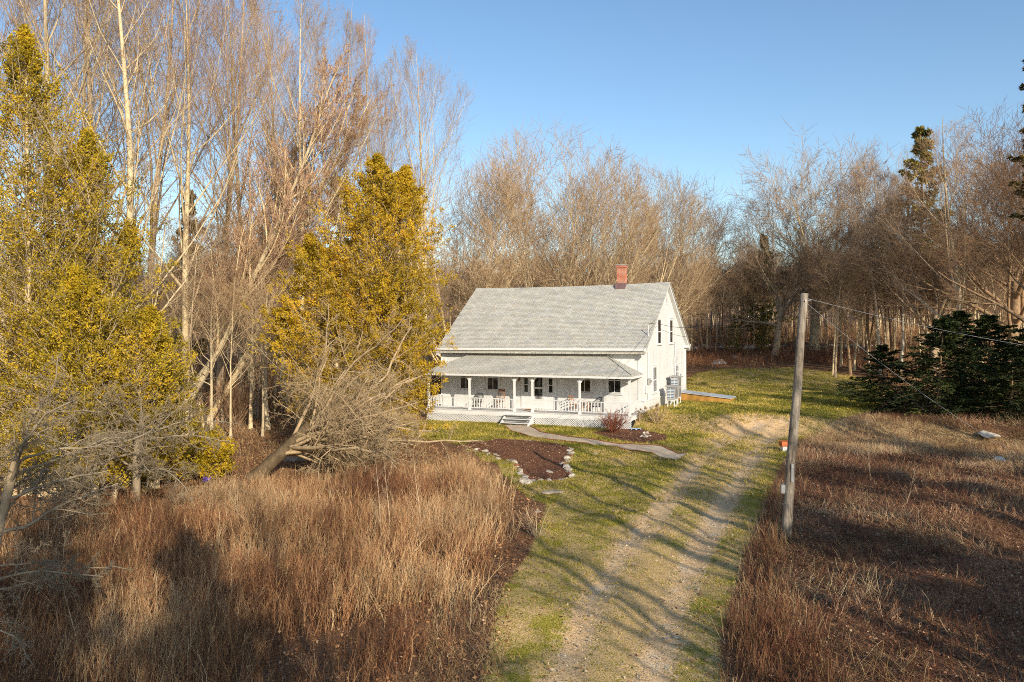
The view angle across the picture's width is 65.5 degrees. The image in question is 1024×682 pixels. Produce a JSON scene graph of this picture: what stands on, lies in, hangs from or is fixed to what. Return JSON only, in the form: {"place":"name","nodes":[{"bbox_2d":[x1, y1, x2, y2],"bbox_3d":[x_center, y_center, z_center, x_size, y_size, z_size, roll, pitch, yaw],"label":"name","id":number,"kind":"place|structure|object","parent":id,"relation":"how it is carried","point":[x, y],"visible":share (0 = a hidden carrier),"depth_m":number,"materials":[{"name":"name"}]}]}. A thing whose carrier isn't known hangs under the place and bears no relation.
{"place":"outdoors","nodes":[
{"label":"outdoors","id":0,"kind":"place"},
{"bbox_2d":[0,298,1023,681],"bbox_3d":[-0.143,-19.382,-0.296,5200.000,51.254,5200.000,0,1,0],"label":"ground","id":1,"kind":"structure","parent":0,"point":[496,582],"depth_m":18.98,"materials":[{"name":"brown plant"}]},
{"bbox_2d":[0,520,133,673],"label":"apple tree","id":2,"kind":"object","parent":1,"relation":"on","point":[43,571],"visible":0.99,"depth_m":14.16,"materials":[{"name":"grey plant"}]},
{"bbox_2d":[31,448,106,530],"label":"apple tree","id":3,"kind":"object","parent":1,"relation":"on","point":[51,497],"visible":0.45,"depth_m":23.53,"materials":[{"name":"grey wood"}]},
{"bbox_2d":[0,352,155,544],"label":"apple tree","id":4,"kind":"object","parent":1,"relation":"on","point":[9,485],"visible":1,"depth_m":17.78,"materials":[{"name":"grey plant"}]},
{"bbox_2d":[0,0,157,440],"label":"bare tree","id":5,"kind":"object","parent":1,"relation":"on","point":[11,20],"visible":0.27,"depth_m":45.96,"materials":[{"name":"brown plant"}]},
{"bbox_2d":[0,21,180,496],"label":"cedar tree","id":6,"kind":"object","parent":1,"relation":"on","point":[21,252],"visible":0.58,"depth_m":28.38,"materials":[{"name":"yellow plant"}]},
{"bbox_2d":[0,0,194,268],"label":"bare tree","id":7,"kind":"object","parent":1,"relation":"on","point":[109,118],"visible":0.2,"depth_m":52.44,"materials":[{"name":"brown plant"}]},
{"bbox_2d":[0,0,206,364],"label":"bare tree","id":8,"kind":"object","parent":1,"relation":"on","point":[47,38],"visible":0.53,"depth_m":35.14,"materials":[{"name":"brown plant"}]},
{"bbox_2d":[0,263,208,505],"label":"cedar tree","id":9,"kind":"object","parent":1,"relation":"on","point":[147,340],"visible":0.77,"depth_m":26.76,"materials":[{"name":"green plant"}]},
{"bbox_2d":[0,0,220,409],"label":"bare tree","id":10,"kind":"object","parent":1,"relation":"on","point":[89,90],"visible":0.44,"depth_m":39.18,"materials":[{"name":"brown plant"}]},
{"bbox_2d":[27,364,244,511],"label":"apple tree","id":11,"kind":"object","parent":1,"relation":"on","point":[135,466],"visible":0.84,"depth_m":25.54,"materials":[{"name":"grey plant"}]},
{"bbox_2d":[25,0,251,489],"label":"bare tree","id":12,"kind":"object","parent":1,"relation":"on","point":[131,173],"visible":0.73,"depth_m":31.20,"materials":[{"name":"brown plant"}]},
{"bbox_2d":[49,0,255,305],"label":"bare tree","id":13,"kind":"object","parent":1,"relation":"on","point":[160,160],"visible":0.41,"depth_m":47.51,"materials":[{"name":"brown plant"}]},
{"bbox_2d":[106,322,215,488],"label":"cedar tree","id":14,"kind":"object","parent":1,"relation":"on","point":[194,378],"visible":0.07,"depth_m":30.02,"materials":[{"name":"green plant"}]},
{"bbox_2d":[58,0,290,434],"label":"bare tree","id":15,"kind":"object","parent":1,"relation":"on","point":[185,333],"visible":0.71,"depth_m":44.68,"materials":[{"name":"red plant"}]},
{"bbox_2d":[142,261,227,427],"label":"bare tree","id":16,"kind":"object","parent":1,"relation":"on","point":[161,305],"visible":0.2,"depth_m":49.15,"materials":[{"name":"brown plant"}]},
{"bbox_2d":[124,210,249,434],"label":"bare tree","id":17,"kind":"object","parent":1,"relation":"on","point":[201,221],"visible":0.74,"depth_m":44.94,"materials":[{"name":"brown plant"}]},
{"bbox_2d":[164,190,215,379],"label":"pine tree","id":18,"kind":"object","parent":1,"relation":"on","point":[202,339],"visible":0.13,"depth_m":61.45,"materials":[{"name":"green plant"}]},
{"bbox_2d":[180,424,238,478],"bbox_3d":[-12.443,4.675,32.377,2.602,2.660,2.490,0,1,0],"label":"cedar bush","id":19,"kind":"object","parent":1,"relation":"on","point":[221,459],"visible":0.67,"depth_m":32.12,"materials":[{"name":"yellow plant"}]},
{"bbox_2d":[168,275,255,430],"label":"bare tree","id":20,"kind":"object","parent":1,"relation":"on","point":[211,379],"visible":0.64,"depth_m":45.54,"materials":[{"name":"brown plant"}]},
{"bbox_2d":[118,0,324,423],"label":"bare tree","id":21,"kind":"object","parent":1,"relation":"on","point":[220,371],"visible":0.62,"depth_m":51.51,"materials":[{"name":"brown plant"}]},
{"bbox_2d":[11,337,435,430],"bbox_3d":[-35.975,2.152,66.302,60.172,6.469,41.961,0,1,0],"label":"thicket","id":22,"kind":"object","parent":1,"relation":"on","point":[270,402],"visible":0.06,"depth_m":61.31,"materials":[{"name":"brown plant"}]},
{"bbox_2d":[183,276,277,437],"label":"bare tree","id":23,"kind":"object","parent":1,"relation":"on","point":[230,375],"visible":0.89,"depth_m":44.67,"materials":[{"name":"brown plant"}]},
{"bbox_2d":[150,0,320,414],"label":"bare tree","id":24,"kind":"object","parent":1,"relation":"on","point":[236,175],"visible":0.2,"depth_m":56.52,"materials":[{"name":"red plant"}]},
{"bbox_2d":[204,363,273,426],"bbox_3d":[-17.346,3.208,50.191,4.946,4.493,4.747,0,1,0],"label":"bare shrub","id":25,"kind":"object","parent":1,"relation":"on","point":[241,402],"visible":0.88,"depth_m":49.98,"materials":[{"name":"brown plant"}]},
{"bbox_2d":[188,207,299,428],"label":"bare tree","id":26,"kind":"object","parent":1,"relation":"on","point":[250,424],"visible":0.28,"depth_m":49.62,"materials":[{"name":"brown plant"}]},
{"bbox_2d":[160,94,338,352],"bbox_3d":[-18.951,-5.458,53.545,12.642,22.641,10.060,0,1,34],"label":"leaning tree","id":27,"kind":"object","parent":1,"relation":"on","point":[239,196],"visible":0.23,"depth_m":53.13,"materials":[{"name":"red plant"}]},
{"bbox_2d":[202,231,299,429],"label":"bare tree","id":28,"kind":"object","parent":1,"relation":"on","point":[266,420],"visible":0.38,"depth_m":48.66,"materials":[{"name":"brown plant"}]},
{"bbox_2d":[0,446,521,681],"bbox_3d":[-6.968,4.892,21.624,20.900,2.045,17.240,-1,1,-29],"label":"dry grass","id":29,"kind":"structure","parent":1,"relation":"on","point":[281,551],"depth_m":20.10,"materials":[{"name":"plant"}]},
{"bbox_2d":[219,258,304,436],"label":"bare tree","id":30,"kind":"object","parent":1,"relation":"on","point":[261,325],"visible":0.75,"depth_m":45.18,"materials":[{"name":"brown plant"}]},
{"bbox_2d":[175,43,353,422],"bbox_3d":[-14.897,-6.168,47.573,11.452,24.100,7.310,0,1,0],"label":"leaning tree","id":31,"kind":"object","parent":1,"relation":"on","point":[280,223],"visible":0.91,"depth_m":47.60,"materials":[{"name":"red plant"}]},
{"bbox_2d":[191,3,350,407],"bbox_3d":[-18.224,-10.351,61.793,13.592,31.705,13.511,-1,1,-35],"label":"bare tree","id":32,"kind":"object","parent":1,"relation":"on","point":[282,368],"visible":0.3,"depth_m":60.46,"materials":[{"name":"brown plant"}]},
{"bbox_2d":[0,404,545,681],"bbox_3d":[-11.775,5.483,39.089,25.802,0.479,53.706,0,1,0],"label":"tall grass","id":33,"kind":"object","parent":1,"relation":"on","point":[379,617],"visible":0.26,"depth_m":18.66,"materials":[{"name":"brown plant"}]},
{"bbox_2d":[201,65,371,425],"bbox_3d":[-14.423,-5.852,50.885,11.070,23.297,7.067,0,1,17],"label":"leaning tree","id":34,"kind":"object","parent":1,"relation":"on","point":[355,90],"visible":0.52,"depth_m":50.78,"materials":[{"name":"red plant"}]},
{"bbox_2d":[190,84,396,389],"bbox_3d":[-15.006,-5.828,51.610,13.064,23.396,10.395,0,1,11],"label":"leaning tree","id":35,"kind":"object","parent":1,"relation":"on","point":[280,259],"visible":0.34,"depth_m":51.23,"materials":[{"name":"red plant"}]},
{"bbox_2d":[208,0,391,426],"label":"bare tree","id":36,"kind":"object","parent":1,"relation":"on","point":[298,143],"visible":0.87,"depth_m":49.92,"materials":[{"name":"brown plant"}]},
{"bbox_2d":[147,400,477,494],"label":"dry grass","id":37,"kind":"structure","parent":1,"relation":"on","point":[267,435],"depth_m":38.91,"materials":[{"name":"plant"}]},
{"bbox_2d":[267,308,406,456],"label":"apple tree","id":38,"kind":"object","parent":1,"relation":"on","point":[309,413],"visible":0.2,"depth_m":37.24,"materials":[{"name":"brown plant"}]},
{"bbox_2d":[281,3,393,353],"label":"bare tree","id":39,"kind":"object","parent":1,"relation":"on","point":[349,29],"visible":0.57,"depth_m":57.09,"materials":[{"name":"brown plant"}]},
{"bbox_2d":[240,151,459,447],"bbox_3d":[-8.214,-1.963,41.650,11.086,15.850,8.928,0,1,0],"label":"cedar tree","id":40,"kind":"object","parent":1,"relation":"on","point":[396,206],"visible":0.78,"depth_m":40.65,"materials":[{"name":"yellow plant"}]},
{"bbox_2d":[318,11,411,340],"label":"bare tree","id":41,"kind":"object","parent":1,"relation":"on","point":[365,68],"visible":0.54,"depth_m":60.70,"materials":[{"name":"red plant"}]},
{"bbox_2d":[244,298,487,483],"bbox_3d":[-5.614,2.072,32.950,8.660,7.632,8.561,0,1,42],"label":"apple tree","id":42,"kind":"object","parent":1,"relation":"on","point":[301,442],"visible":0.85,"depth_m":32.15,"materials":[{"name":"brown plant"}]},
{"bbox_2d":[353,59,424,250],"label":"bare tree","id":43,"kind":"object","parent":1,"relation":"on","point":[383,136],"visible":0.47,"depth_m":67.05,"materials":[{"name":"brown plant"}]},
{"bbox_2d":[363,35,479,397],"bbox_3d":[-7.155,-9.796,63.726,10.551,29.229,10.614,0,1,33],"label":"bare tree","id":44,"kind":"object","parent":1,"relation":"on","point":[420,139],"visible":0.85,"depth_m":62.64,"materials":[{"name":"brown plant"}]},
{"bbox_2d":[346,151,558,367],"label":"multi stem tree","id":45,"kind":"object","parent":1,"relation":"on","point":[489,255],"visible":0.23,"depth_m":71.63,"materials":[{"name":"brown plant"}]},
{"bbox_2d":[402,569,511,681],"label":"dry grass","id":46,"kind":"structure","parent":1,"relation":"on","point":[433,639],"depth_m":15.10,"materials":[{"name":"plant"}]},
{"bbox_2d":[7,240,1006,347],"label":"distant wood","id":47,"kind":"object","parent":1,"relation":"on","point":[789,311],"visible":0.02,"depth_m":130.91,"materials":[{"name":"brown plant"}]},
{"bbox_2d":[441,114,670,318],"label":"multi stem tree","id":48,"kind":"object","parent":1,"relation":"on","point":[571,273],"visible":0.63,"depth_m":70.84,"materials":[{"name":"brown plant"}]},
{"bbox_2d":[426,264,690,428],"bbox_3d":[3.574,0.215,56.236,15.004,11.060,15.310,0,1,25],"label":"farmhouse","id":49,"kind":"object","parent":1,"relation":"on","point":[546,351],"visible":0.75,"depth_m":52.57,"materials":[{"name":"white paint"}]},
{"bbox_2d":[522,377,554,408],"bbox_3d":[1.703,3.133,52.085,2.350,2.620,0.090,0,1,25],"label":"door","id":50,"kind":"structure","parent":49,"relation":"in","point":[539,383],"depth_m":52.06,"materials":[{"name":"paint"}]},
{"bbox_2d":[528,152,722,343],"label":"multi stem tree","id":51,"kind":"object","parent":1,"relation":"on","point":[688,290],"visible":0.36,"depth_m":81.11,"materials":[{"name":"brown plant"}]},
{"bbox_2d":[615,167,760,342],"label":"bare tree","id":52,"kind":"object","parent":1,"relation":"on","point":[715,235],"visible":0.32,"depth_m":92.83,"materials":[{"name":"brown plant"}]},
{"bbox_2d":[678,390,735,401],"bbox_3d":[13.874,4.030,56.822,3.850,0.870,1.900,0,1,25],"label":"bulkhead","id":53,"kind":"object","parent":1,"relation":"on","point":[688,395],"visible":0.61,"depth_m":56.30,"materials":[{"name":"orange wood"}]},
{"bbox_2d":[429,314,1007,362],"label":"thicket","id":54,"kind":"object","parent":1,"relation":"on","point":[789,333],"visible":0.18,"depth_m":103.16,"materials":[{"name":"brown plant"}]},
{"bbox_2d":[723,260,766,345],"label":"bare tree","id":55,"kind":"object","parent":1,"relation":"on","point":[744,295],"visible":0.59,"depth_m":95.99,"materials":[{"name":"brown plant"}]},
{"bbox_2d":[725,264,765,341],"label":"spruce tree","id":56,"kind":"object","parent":1,"relation":"on","point":[751,314],"visible":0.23,"depth_m":103.74,"materials":[{"name":"green plant"}]},
{"bbox_2d":[751,306,773,350],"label":"spruce tree","id":57,"kind":"object","parent":1,"relation":"on","point":[760,334],"visible":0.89,"depth_m":92.86,"materials":[{"name":"green plant"}]},
{"bbox_2d":[739,233,796,341],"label":"spruce tree","id":58,"kind":"object","parent":1,"relation":"on","point":[769,313],"visible":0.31,"depth_m":106.35,"materials":[{"name":"green plant"}]},
{"bbox_2d":[718,183,847,354],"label":"bare tree","id":59,"kind":"object","parent":1,"relation":"on","point":[782,311],"visible":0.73,"depth_m":89.07,"materials":[{"name":"brown plant"}]},
{"bbox_2d":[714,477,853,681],"bbox_3d":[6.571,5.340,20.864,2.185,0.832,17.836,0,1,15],"label":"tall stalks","id":60,"kind":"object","parent":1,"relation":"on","point":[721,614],"visible":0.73,"depth_m":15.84,"materials":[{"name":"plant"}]},
{"bbox_2d":[780,293,810,543],"bbox_3d":[7.966,2.319,22.362,0.932,7.333,0.347,-1,1,-16],"label":"utility pole","id":61,"kind":"object","parent":1,"relation":"on","point":[787,488],"visible":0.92,"depth_m":22.26,"materials":[{"name":"grey wood"}]},
{"bbox_2d":[686,337,907,369],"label":"thicket","id":62,"kind":"object","parent":1,"relation":"on","point":[771,357],"visible":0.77,"depth_m":85.94,"materials":[{"name":"brown plant"}]},
{"bbox_2d":[686,342,925,366],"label":"fallen leaves","id":63,"kind":"object","parent":1,"relation":"on","point":[788,343],"visible":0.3,"depth_m":90.51,"materials":[{"name":"brown plant"}]},
{"bbox_2d":[724,116,914,350],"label":"bare tree","id":64,"kind":"object","parent":1,"relation":"on","point":[814,335],"visible":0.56,"depth_m":90.19,"materials":[{"name":"brown plant"}]},
{"bbox_2d":[796,254,871,374],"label":"bare tree","id":65,"kind":"object","parent":1,"relation":"on","point":[841,281],"visible":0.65,"depth_m":73.53,"materials":[{"name":"brown plant"}]},
{"bbox_2d":[804,254,866,365],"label":"bare tree","id":66,"kind":"object","parent":1,"relation":"on","point":[841,352],"visible":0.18,"depth_m":80.25,"materials":[{"name":"brown plant"}]},
{"bbox_2d":[808,247,873,376],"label":"bare tree","id":67,"kind":"object","parent":1,"relation":"on","point":[837,313],"visible":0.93,"depth_m":71.35,"materials":[{"name":"brown plant"}]},
{"bbox_2d":[801,226,882,375],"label":"bare tree","id":68,"kind":"object","parent":1,"relation":"on","point":[845,323],"visible":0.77,"depth_m":73.53,"materials":[{"name":"brown plant"}]},
{"bbox_2d":[831,254,890,369],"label":"bare tree","id":69,"kind":"object","parent":1,"relation":"on","point":[865,333],"visible":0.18,"depth_m":77.48,"materials":[{"name":"brown plant"}]},
{"bbox_2d":[831,259,892,370],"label":"bare tree","id":70,"kind":"object","parent":1,"relation":"on","point":[854,361],"visible":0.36,"depth_m":76.59,"materials":[{"name":"brown plant"}]},
{"bbox_2d":[710,410,1023,681],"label":"dry grass","id":71,"kind":"structure","parent":1,"relation":"on","point":[857,567],"depth_m":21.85,"materials":[{"name":"plant"}]},
{"bbox_2d":[812,162,924,361],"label":"bare tree","id":72,"kind":"object","parent":1,"relation":"on","point":[892,182],"visible":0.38,"depth_m":83.05,"materials":[{"name":"brown plant"}]},
{"bbox_2d":[722,414,1023,681],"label":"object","id":73,"kind":"object","parent":1,"relation":"on","point":[902,604],"visible":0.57,"depth_m":20.39,"materials":[{"name":"brown plant"}]},
{"bbox_2d":[817,175,929,374],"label":"birch tree","id":74,"kind":"object","parent":1,"relation":"on","point":[863,224],"visible":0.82,"depth_m":73.51,"materials":[{"name":"brown plant"}]},
{"bbox_2d":[829,344,942,413],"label":"spruce tree","id":75,"kind":"object","parent":1,"relation":"on","point":[881,350],"visible":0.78,"depth_m":49.98,"materials":[{"name":"green plant"}]},
{"bbox_2d":[835,143,941,350],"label":"bare tree","id":76,"kind":"object","parent":1,"relation":"on","point":[886,322],"visible":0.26,"depth_m":92.01,"materials":[{"name":"brown plant"}]},
{"bbox_2d":[852,193,944,379],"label":"birch tree","id":77,"kind":"object","parent":1,"relation":"on","point":[902,346],"visible":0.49,"depth_m":70.22,"materials":[{"name":"brown plant"}]},
{"bbox_2d":[864,252,941,359],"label":"bare tree","id":78,"kind":"object","parent":1,"relation":"on","point":[906,309],"visible":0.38,"depth_m":71.95,"materials":[{"name":"brown plant"}]},
{"bbox_2d":[797,410,1023,459],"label":"dry grass","id":79,"kind":"structure","parent":1,"relation":"on","point":[923,445],"depth_m":40.58,"materials":[{"name":"plant"}]},
{"bbox_2d":[874,125,967,350],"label":"pine tree","id":80,"kind":"object","parent":1,"relation":"on","point":[920,130],"visible":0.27,"depth_m":81.49,"materials":[{"name":"green plant"}]},
{"bbox_2d":[835,147,1023,369],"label":"bare tree","id":81,"kind":"object","parent":1,"relation":"on","point":[887,262],"visible":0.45,"depth_m":69.68,"materials":[{"name":"brown plant"}]},
{"bbox_2d":[871,316,1018,418],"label":"spruce tree","id":82,"kind":"object","parent":1,"relation":"on","point":[947,324],"visible":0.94,"depth_m":46.42,"materials":[{"name":"green plant"}]},
{"bbox_2d":[872,114,1023,376],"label":"bare tree","id":83,"kind":"object","parent":1,"relation":"on","point":[959,305],"visible":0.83,"depth_m":55.83,"materials":[{"name":"brown plant"}]},
{"bbox_2d":[882,97,1023,361],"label":"bare tree","id":84,"kind":"object","parent":1,"relation":"on","point":[1013,301],"visible":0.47,"depth_m":63.07,"materials":[{"name":"brown plant"}]},
{"bbox_2d":[903,310,1002,403],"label":"spruce tree","id":85,"kind":"object","parent":1,"relation":"on","point":[961,316],"visible":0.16,"depth_m":52.78,"materials":[{"name":"green plant"}]},
{"bbox_2d":[924,314,1023,410],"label":"spruce tree","id":86,"kind":"object","parent":1,"relation":"on","point":[986,322],"visible":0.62,"depth_m":48.70,"materials":[{"name":"green plant"}]},
{"bbox_2d":[928,134,1023,322],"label":"bare tree","id":87,"kind":"object","parent":1,"relation":"on","point":[1019,205],"visible":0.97,"depth_m":50.61,"materials":[{"name":"brown plant"}]},
{"bbox_2d":[948,226,1023,348],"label":"bare tree","id":88,"kind":"object","parent":1,"relation":"on","point":[994,308],"visible":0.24,"depth_m":65.60,"materials":[{"name":"brown plant"}]},
{"bbox_2d":[952,346,1023,422],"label":"spruce tree","id":89,"kind":"object","parent":1,"relation":"on","point":[1011,352],"visible":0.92,"depth_m":43.82,"materials":[{"name":"green plant"}]},
{"bbox_2d":[973,328,1023,416],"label":"spruce tree","id":90,"kind":"object","parent":1,"relation":"on","point":[1020,337],"visible":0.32,"depth_m":46.30,"materials":[{"name":"green plant"}]},
{"bbox_2d":[1007,59,1023,220],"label":"spruce tree","id":91,"kind":"object","parent":1,"relation":"on","point":[1017,160],"visible":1,"depth_m":42.20,"materials":[{"name":"green plant"}]},
{"bbox_2d":[0,0,1023,296],"label":"sky","id":92,"kind":"structure","parent":0,"point":[692,83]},
{"bbox_2d":[506,425,686,459],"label":"path","id":93,"kind":"structure","parent":0,"point":[660,451],"depth_m":42.12,"materials":[{"name":"grey concrete"}]},
{"bbox_2d":[402,366,891,681],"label":"lawn","id":94,"kind":"structure","parent":0,"point":[521,625],"depth_m":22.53,"materials":[{"name":"green plant"}]},
{"bbox_2d":[455,439,570,479],"bbox_3d":[1.021,5.428,37.970,5.424,0.349,12.855,-1,1,-20],"label":"mulch bed","id":95,"kind":"object","parent":94,"relation":"on","point":[525,458],"visible":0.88,"depth_m":37.76,"materials":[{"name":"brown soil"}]},
{"bbox_2d":[593,427,665,442],"bbox_3d":[6.639,5.263,44.786,4.000,0.142,6.200,0,1,0],"label":"mulch bed","id":96,"kind":"object","parent":94,"relation":"on","point":[645,439],"visible":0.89,"depth_m":44.40,"materials":[{"name":"brown soil"}]},
{"bbox_2d":[595,404,630,432],"bbox_3d":[5.848,4.508,46.070,2.031,1.714,1.998,-1,1,-17],"label":"bare shrub","id":97,"kind":"object","parent":96,"relation":"on","point":[613,425],"visible":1,"depth_m":45.89,"materials":[{"name":"red plant"}]},
{"bbox_2d":[427,368,871,681],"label":"fallen leaves","id":98,"kind":"object","parent":94,"relation":"on","point":[602,622],"visible":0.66,"depth_m":19.44,"materials":[{"name":"brown plant"}]},
{"bbox_2d":[526,414,826,681],"bbox_3d":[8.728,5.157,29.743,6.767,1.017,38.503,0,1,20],"label":"driveway","id":99,"kind":"structure","parent":0,"point":[640,561],"depth_m":19.19,"materials":[{"name":"beige gravel"}]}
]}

